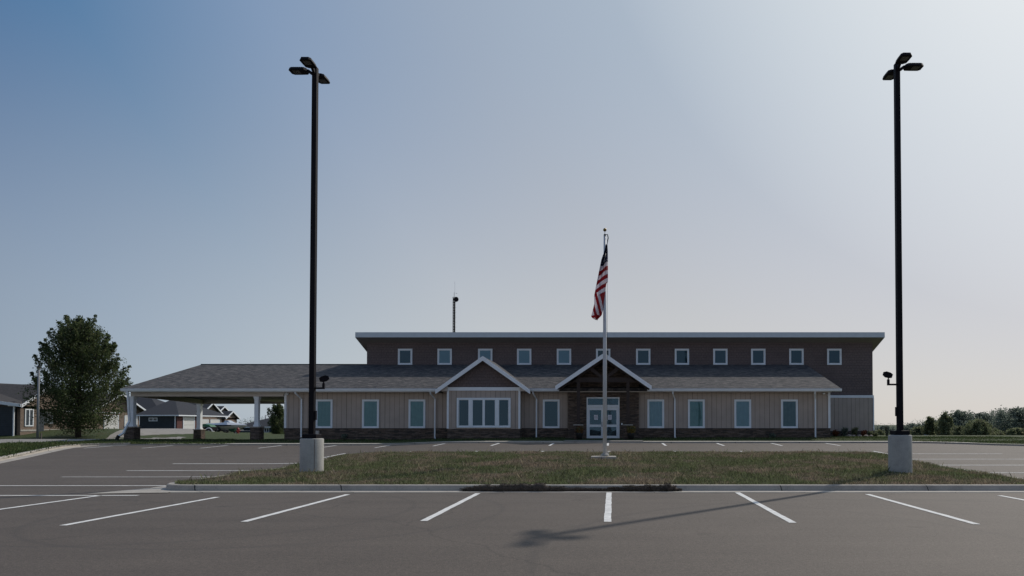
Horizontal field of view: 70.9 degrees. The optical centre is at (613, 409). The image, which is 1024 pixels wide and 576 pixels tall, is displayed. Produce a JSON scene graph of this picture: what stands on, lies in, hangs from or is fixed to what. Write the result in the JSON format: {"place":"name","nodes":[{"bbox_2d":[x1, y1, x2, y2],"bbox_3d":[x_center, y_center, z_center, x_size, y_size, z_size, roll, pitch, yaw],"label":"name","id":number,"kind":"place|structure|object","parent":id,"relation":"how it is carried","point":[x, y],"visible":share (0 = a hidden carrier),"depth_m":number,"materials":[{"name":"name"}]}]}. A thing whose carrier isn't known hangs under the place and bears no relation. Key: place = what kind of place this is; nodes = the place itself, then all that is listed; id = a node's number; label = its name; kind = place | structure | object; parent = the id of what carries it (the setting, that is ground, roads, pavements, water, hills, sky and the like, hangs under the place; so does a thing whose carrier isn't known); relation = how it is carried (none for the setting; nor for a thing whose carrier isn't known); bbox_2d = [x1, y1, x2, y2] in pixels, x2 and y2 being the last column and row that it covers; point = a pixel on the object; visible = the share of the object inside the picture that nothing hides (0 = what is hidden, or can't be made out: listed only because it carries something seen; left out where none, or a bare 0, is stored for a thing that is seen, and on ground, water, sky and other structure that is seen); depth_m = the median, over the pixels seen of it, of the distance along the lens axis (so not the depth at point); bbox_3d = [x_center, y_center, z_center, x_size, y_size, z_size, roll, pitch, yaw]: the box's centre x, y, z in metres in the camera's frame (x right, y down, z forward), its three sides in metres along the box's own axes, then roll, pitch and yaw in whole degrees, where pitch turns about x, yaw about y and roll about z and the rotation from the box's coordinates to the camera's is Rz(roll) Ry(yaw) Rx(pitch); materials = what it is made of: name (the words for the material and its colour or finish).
{"place":"outdoors","nodes":[
{"label":"outdoors","id":0,"kind":"place"},
{"bbox_2d":[0,428,207,442],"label":"path","id":1,"kind":"structure","parent":0,"point":[162,431],"depth_m":74.50,"materials":[{"name":"concrete"}]},
{"bbox_2d":[202,424,229,430],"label":"car","id":2,"kind":"object","parent":1,"relation":"on","point":[209,427],"visible":0.55,"depth_m":102.32,"materials":[{"name":"green paint"}]},
{"bbox_2d":[0,425,1023,455],"bbox_3d":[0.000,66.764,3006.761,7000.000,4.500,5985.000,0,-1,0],"label":"ground","id":3,"kind":"structure","parent":0,"point":[49,434],"depth_m":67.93,"materials":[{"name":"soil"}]},
{"bbox_2d":[0,383,67,435],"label":"house","id":4,"kind":"structure","parent":3,"relation":"on","point":[15,419],"depth_m":70.98,"materials":[{"name":"blue"}]},
{"bbox_2d":[24,409,33,425],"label":"window","id":5,"kind":"structure","parent":4,"relation":"in","point":[27,420],"depth_m":71.29,"materials":[{"name":"plastic"}]},
{"bbox_2d":[44,412,52,423],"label":"window","id":6,"kind":"structure","parent":4,"relation":"in","point":[48,412],"depth_m":75.37,"materials":[{"name":"plastic"}]},
{"bbox_2d":[36,366,41,438],"bbox_3d":[-50.681,-0.489,62.543,0.512,6.750,0.459,1,-2,-45],"label":"street lamp","id":7,"kind":"object","parent":3,"relation":"on","point":[38,398],"visible":0.9,"depth_m":62.46,"materials":[{"name":"metal"}]},
{"bbox_2d":[18,314,132,437],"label":"maple tree","id":8,"kind":"object","parent":3,"relation":"on","point":[84,350],"visible":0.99,"depth_m":68.07,"materials":[{"name":"green plant"}]},
{"bbox_2d":[63,393,163,428],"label":"house","id":9,"kind":"structure","parent":3,"relation":"on","point":[143,404],"depth_m":128.09,"materials":[{"name":"brick"}]},
{"bbox_2d":[103,415,118,428],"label":"garage door","id":10,"kind":"structure","parent":9,"relation":"in","point":[111,423],"depth_m":125.02,"materials":[{"name":"metal"}]},
{"bbox_2d":[124,415,137,426],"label":"garage door","id":11,"kind":"structure","parent":9,"relation":"in","point":[125,416],"depth_m":128.53,"materials":[{"name":"plastic"}]},
{"bbox_2d":[0,439,238,457],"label":"weed grass","id":12,"kind":"structure","parent":3,"relation":"on","point":[8,449],"depth_m":38.42,"materials":[{"name":"green plant"}]},
{"bbox_2d":[136,401,229,428],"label":"house","id":13,"kind":"structure","parent":3,"relation":"on","point":[175,414],"depth_m":118.40,"materials":[{"name":"grey"}]},
{"bbox_2d":[183,416,194,428],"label":"garage door","id":14,"kind":"structure","parent":13,"relation":"in","point":[188,421],"depth_m":120.15,"materials":[{"name":"plastic"}]},
{"bbox_2d":[191,403,239,431],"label":"house","id":15,"kind":"structure","parent":3,"relation":"on","point":[234,416],"depth_m":145.56,"materials":[{"name":"brick"}]},
{"bbox_2d":[210,420,219,431],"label":"garage door","id":16,"kind":"structure","parent":15,"relation":"in","point":[211,421],"depth_m":144.16,"materials":[{"name":"plastic"}]},
{"bbox_2d":[212,427,249,432],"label":"boat trailer","id":17,"kind":"object","parent":3,"relation":"on","point":[228,431],"visible":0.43,"depth_m":106.30,"materials":[{"name":"metal"}]},
{"bbox_2d":[206,420,246,429],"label":"motor boat","id":18,"kind":"object","parent":17,"relation":"on","point":[227,424],"visible":0.73,"depth_m":105.53,"materials":[{"name":"white paint"}]},
{"bbox_2d":[239,415,283,431],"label":"house","id":19,"kind":"structure","parent":3,"relation":"on","point":[263,423],"depth_m":129.96,"materials":[{"name":"blue"}]},
{"bbox_2d":[266,404,283,433],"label":"garden tree","id":20,"kind":"object","parent":3,"relation":"on","point":[276,421],"visible":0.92,"depth_m":108.69,"materials":[{"name":"green plant"}]},
{"bbox_2d":[452,292,458,331],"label":"radio mast","id":21,"kind":"object","parent":3,"relation":"on","point":[455,299],"visible":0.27,"depth_m":78.19,"materials":[{"name":"grey metal"}]},
{"bbox_2d":[115,332,884,439],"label":"office building","id":22,"kind":"structure","parent":3,"relation":"on","point":[441,385],"depth_m":45.03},
{"bbox_2d":[316,399,332,427],"bbox_3d":[-18.334,0.280,44.967,1.066,1.827,0.070,0,-1,0],"label":"window","id":23,"kind":"structure","parent":22,"relation":"in","point":[324,407],"depth_m":44.98,"materials":[{"name":"glass"}]},
{"bbox_2d":[362,399,378,427],"bbox_3d":[-15.391,0.280,44.967,1.066,1.827,0.070,0,-1,0],"label":"window","id":24,"kind":"structure","parent":22,"relation":"in","point":[370,407],"depth_m":44.98,"materials":[{"name":"glass"}]},
{"bbox_2d":[398,349,412,364],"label":"window","id":25,"kind":"structure","parent":22,"relation":"in","point":[404,355],"depth_m":51.28,"materials":[{"name":"glass"}]},
{"bbox_2d":[408,399,425,427],"bbox_3d":[-12.448,0.280,44.967,1.066,1.827,0.070,0,-1,0],"label":"window","id":26,"kind":"structure","parent":22,"relation":"in","point":[416,407],"depth_m":44.98,"materials":[{"name":"glass"}]},
{"bbox_2d":[437,349,451,364],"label":"window","id":27,"kind":"structure","parent":22,"relation":"in","point":[444,356],"depth_m":51.28,"materials":[{"name":"glass"}]},
{"bbox_2d":[457,398,510,427],"bbox_3d":[-8.019,0.207,43.869,3.334,1.849,0.070,0,-1,0],"label":"window","id":28,"kind":"structure","parent":22,"relation":"in","point":[473,412],"depth_m":43.88,"materials":[{"name":"glass"}]},
{"bbox_2d":[478,349,492,360],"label":"window","id":29,"kind":"structure","parent":22,"relation":"in","point":[487,353],"depth_m":51.28,"materials":[{"name":"glass"}]},
{"bbox_2d":[517,349,530,364],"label":"window","id":30,"kind":"structure","parent":22,"relation":"in","point":[523,355],"depth_m":51.28,"materials":[{"name":"glass"}]},
{"bbox_2d":[543,399,559,427],"bbox_3d":[-3.941,0.280,44.967,1.066,1.827,0.070,0,-1,0],"label":"window","id":31,"kind":"structure","parent":22,"relation":"in","point":[551,407],"depth_m":44.99,"materials":[{"name":"glass"}]},
{"bbox_2d":[557,349,570,364],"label":"window","id":32,"kind":"structure","parent":22,"relation":"in","point":[563,355],"depth_m":51.28,"materials":[{"name":"glass"}]},
{"bbox_2d":[588,407,602,437],"bbox_3d":[-1.126,0.863,44.682,0.950,1.996,0.050,0,-1,0],"label":"door","id":33,"kind":"structure","parent":22,"relation":"in","point":[589,408],"depth_m":44.66,"materials":[{"name":"metal"}]},
{"bbox_2d":[596,349,609,357],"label":"window","id":34,"kind":"structure","parent":22,"relation":"in","point":[599,352],"depth_m":51.25,"materials":[{"name":"plastic"}]},
{"bbox_2d":[607,407,617,437],"bbox_3d":[-0.168,0.863,44.682,0.950,1.996,0.050,0,-1,0],"label":"door","id":35,"kind":"structure","parent":22,"relation":"in","point":[608,408],"depth_m":44.66,"materials":[{"name":"metal"}]},
{"bbox_2d":[636,349,649,364],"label":"window","id":36,"kind":"structure","parent":22,"relation":"in","point":[642,355],"depth_m":51.28,"materials":[{"name":"glass"}]},
{"bbox_2d":[647,399,663,427],"bbox_3d":[2.689,0.280,44.967,1.066,1.827,0.070,0,-1,0],"label":"window","id":37,"kind":"structure","parent":22,"relation":"in","point":[655,407],"depth_m":44.98,"materials":[{"name":"glass"}]},
{"bbox_2d":[675,349,688,364],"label":"window","id":38,"kind":"structure","parent":22,"relation":"in","point":[681,355],"depth_m":51.28,"materials":[{"name":"glass"}]},
{"bbox_2d":[688,399,704,427],"bbox_3d":[5.260,0.280,44.967,1.066,1.827,0.070,0,-1,0],"label":"window","id":39,"kind":"structure","parent":22,"relation":"in","point":[696,407],"depth_m":44.98,"materials":[{"name":"glass"}]},
{"bbox_2d":[713,349,727,364],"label":"window","id":40,"kind":"structure","parent":22,"relation":"in","point":[720,356],"depth_m":51.28,"materials":[{"name":"glass"}]},
{"bbox_2d":[734,399,750,427],"bbox_3d":[8.203,0.280,44.967,1.066,1.827,0.070,0,-1,0],"label":"window","id":41,"kind":"structure","parent":22,"relation":"in","point":[742,407],"depth_m":44.98,"materials":[{"name":"glass"}]},
{"bbox_2d":[751,349,765,364],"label":"window","id":42,"kind":"structure","parent":22,"relation":"in","point":[758,356],"depth_m":51.28,"materials":[{"name":"glass"}]},
{"bbox_2d":[781,399,797,427],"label":"window","id":43,"kind":"structure","parent":22,"relation":"in","point":[789,407],"depth_m":44.98,"materials":[{"name":"glass"}]},
{"bbox_2d":[789,349,803,364],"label":"window","id":44,"kind":"structure","parent":22,"relation":"in","point":[796,356],"depth_m":51.28,"materials":[{"name":"glass"}]},
{"bbox_2d":[827,349,841,364],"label":"window","id":45,"kind":"structure","parent":22,"relation":"in","point":[834,356],"depth_m":51.28,"materials":[{"name":"glass"}]},
{"bbox_2d":[0,443,1023,575],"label":"parking lot","id":46,"kind":"structure","parent":3,"relation":"on","point":[575,534],"depth_m":11.34,"materials":[{"name":"grey asphalt"}]},
{"bbox_2d":[0,443,129,462],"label":"kerb","id":47,"kind":"structure","parent":46,"relation":"on","point":[23,455],"depth_m":34.61,"materials":[{"name":"concrete"}]},
{"bbox_2d":[89,488,167,493],"bbox_3d":[-11.450,1.985,17.322,1.700,0.001,1.480,0,-1,0],"label":"apron","id":48,"kind":"object","parent":46,"relation":"on","point":[146,490],"visible":1,"depth_m":17.12,"materials":[{"name":"concrete"}]},
{"bbox_2d":[0,443,1023,524],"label":"parking lines","id":49,"kind":"object","parent":46,"relation":"on","point":[607,513],"visible":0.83,"depth_m":14.87,"materials":[{"name":"paint"}]},
{"bbox_2d":[459,482,615,491],"bbox_3d":[-1.833,1.901,17.242,3.914,0.285,0.308,0,-1,0],"label":"erosion sock","id":50,"kind":"object","parent":46,"relation":"on","point":[521,487],"visible":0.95,"depth_m":17.18,"materials":[{"name":"black fabric"}]},
{"bbox_2d":[130,442,1023,445],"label":"kerb","id":51,"kind":"structure","parent":46,"relation":"on","point":[597,442],"depth_m":39.90,"materials":[{"name":"concrete"}]},
{"bbox_2d":[151,458,1023,492],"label":"island kerb","id":52,"kind":"structure","parent":46,"relation":"on","point":[172,487],"depth_m":17.43,"materials":[{"name":"concrete"}]},
{"bbox_2d":[603,483,682,491],"bbox_3d":[0.700,1.906,17.252,2.022,0.275,0.290,0,-1,0],"label":"erosion sock","id":53,"kind":"object","parent":46,"relation":"on","point":[659,488],"visible":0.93,"depth_m":17.19,"materials":[{"name":"black fabric"}]},
{"bbox_2d":[239,416,939,429],"bbox_3d":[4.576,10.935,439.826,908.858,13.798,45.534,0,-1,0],"label":"woodland","id":54,"kind":"object","parent":3,"relation":"on","point":[874,426],"depth_m":448.36,"materials":[{"name":"green plant"}]},
{"bbox_2d":[563,440,642,441],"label":"entry walk","id":55,"kind":"structure","parent":3,"relation":"on","point":[602,441],"depth_m":40.07,"materials":[{"name":"concrete"}]},
{"bbox_2d":[574,425,583,439],"bbox_3d":[-2.055,1.391,42.825,0.604,0.900,0.660,0,-1,0],"label":"flower pot","id":56,"kind":"object","parent":55,"relation":"on","point":[579,431],"visible":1,"depth_m":42.75,"materials":[{"name":"green plant"}]},
{"bbox_2d":[627,425,636,439],"bbox_3d":[1.078,1.383,42.872,0.671,0.918,0.664,0,-1,0],"label":"flower pot","id":57,"kind":"object","parent":55,"relation":"on","point":[631,430],"visible":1,"depth_m":42.73,"materials":[{"name":"green plant"}]},
{"bbox_2d":[832,429,839,435],"bbox_3d":[15.778,1.680,50.254,0.513,0.596,0.586,0,-1,0],"label":"shrub","id":58,"kind":"object","parent":3,"relation":"on","point":[835,432],"visible":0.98,"depth_m":50.19,"materials":[{"name":"green plant"}]},
{"bbox_2d":[841,427,848,435],"bbox_3d":[16.422,1.563,50.292,0.554,0.722,0.450,0,-1,0],"label":"shrub","id":59,"kind":"object","parent":3,"relation":"on","point":[844,431],"visible":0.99,"depth_m":50.22,"materials":[{"name":"green plant"}]},
{"bbox_2d":[851,427,858,434],"bbox_3d":[17.119,1.575,50.252,0.574,0.754,0.540,0,-1,0],"label":"shrub","id":60,"kind":"object","parent":3,"relation":"on","point":[854,430],"visible":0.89,"depth_m":50.20,"materials":[{"name":"green plant"}]},
{"bbox_2d":[875,429,889,434],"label":"bush","id":61,"kind":"object","parent":3,"relation":"on","point":[879,432],"visible":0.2,"depth_m":79.70,"materials":[{"name":"green plant"}]},
{"bbox_2d":[874,425,894,434],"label":"shade tree","id":62,"kind":"object","parent":3,"relation":"on","point":[882,427],"visible":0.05,"depth_m":119.57,"materials":[{"name":"green plant"}]},
{"bbox_2d":[884,426,889,435],"bbox_3d":[20.060,1.607,51.983,0.426,0.864,0.484,0,-1,0],"label":"shrub","id":63,"kind":"object","parent":3,"relation":"on","point":[886,428],"visible":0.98,"depth_m":51.90,"materials":[{"name":"green plant"}]},
{"bbox_2d":[904,423,920,434],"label":"shade tree","id":64,"kind":"object","parent":3,"relation":"on","point":[909,426],"visible":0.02,"depth_m":124.46,"materials":[{"name":"green plant"}]},
{"bbox_2d":[910,425,923,434],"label":"bush","id":65,"kind":"object","parent":3,"relation":"on","point":[916,430],"visible":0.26,"depth_m":77.65,"materials":[{"name":"green plant"}]},
{"bbox_2d":[920,416,937,434],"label":"sapling","id":66,"kind":"object","parent":3,"relation":"on","point":[928,427],"visible":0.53,"depth_m":75.76,"materials":[{"name":"green plant"}]},
{"bbox_2d":[933,412,955,434],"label":"sapling","id":67,"kind":"object","parent":3,"relation":"on","point":[944,423],"visible":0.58,"depth_m":73.68,"materials":[{"name":"green plant"}]},
{"bbox_2d":[945,425,967,434],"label":"bush","id":68,"kind":"object","parent":3,"relation":"on","point":[958,429],"visible":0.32,"depth_m":71.74,"materials":[{"name":"green plant"}]},
{"bbox_2d":[938,409,975,427],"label":"shade tree","id":69,"kind":"object","parent":3,"relation":"on","point":[959,417],"visible":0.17,"depth_m":111.19,"materials":[{"name":"green plant"}]},
{"bbox_2d":[959,418,999,434],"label":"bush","id":70,"kind":"object","parent":3,"relation":"on","point":[980,427],"visible":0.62,"depth_m":69.49,"materials":[{"name":"green plant"}]},
{"bbox_2d":[968,410,1007,428],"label":"shade tree","id":71,"kind":"object","parent":3,"relation":"on","point":[980,415],"visible":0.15,"depth_m":116.97,"materials":[{"name":"green plant"}]},
{"bbox_2d":[991,429,1003,434],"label":"bush","id":72,"kind":"object","parent":3,"relation":"on","point":[998,431],"visible":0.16,"depth_m":73.46,"materials":[{"name":"green plant"}]},
{"bbox_2d":[986,405,1023,434],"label":"shade tree","id":73,"kind":"object","parent":3,"relation":"on","point":[1014,417],"visible":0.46,"depth_m":108.78,"materials":[{"name":"green plant"}]},
{"bbox_2d":[1003,427,1023,434],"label":"bush","id":74,"kind":"object","parent":3,"relation":"on","point":[1015,431],"visible":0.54,"depth_m":65.58,"materials":[{"name":"green plant"}]},
{"bbox_2d":[0,0,1023,424],"label":"sky","id":75,"kind":"structure","parent":0,"point":[735,158],"materials":[{"name":"blue"}]},
{"bbox_2d":[146,441,994,443],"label":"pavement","id":76,"kind":"structure","parent":0,"point":[562,441],"depth_m":40.11,"materials":[{"name":"concrete"}]},
{"bbox_2d":[174,448,1023,484],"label":"island grass","id":77,"kind":"structure","parent":0,"point":[374,465],"depth_m":20.98,"materials":[{"name":"green plant"}]},
{"bbox_2d":[289,57,329,471],"bbox_3d":[-8.916,-4.055,21.091,1.230,12.339,1.230,-1,-2,45],"label":"parking lot lamp","id":78,"kind":"object","parent":77,"relation":"on","point":[312,450],"visible":0.94,"depth_m":21.01,"materials":[{"name":"metal"}]},
{"bbox_2d":[591,228,615,459],"bbox_3d":[-0.353,-2.319,26.105,0.920,8.730,0.900,0,-1,0],"label":"flagpole","id":79,"kind":"object","parent":77,"relation":"on","point":[604,454],"visible":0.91,"depth_m":25.97,"materials":[{"name":"metal"}]},
{"bbox_2d":[591,245,607,319],"bbox_3d":[-0.504,-4.650,25.937,0.617,2.762,0.304,0,-1,0],"label":"flag","id":80,"kind":"object","parent":79,"relation":"attached to","point":[600,290],"visible":1,"depth_m":25.93,"materials":[{"name":"fabric"}]},
{"bbox_2d":[882,52,923,472],"bbox_3d":[8.402,-4.074,20.891,1.230,12.330,1.230,-1,-2,45],"label":"parking lot lamp","id":81,"kind":"object","parent":77,"relation":"on","point":[899,448],"visible":0.91,"depth_m":20.81,"materials":[{"name":"metal"}]}
]}

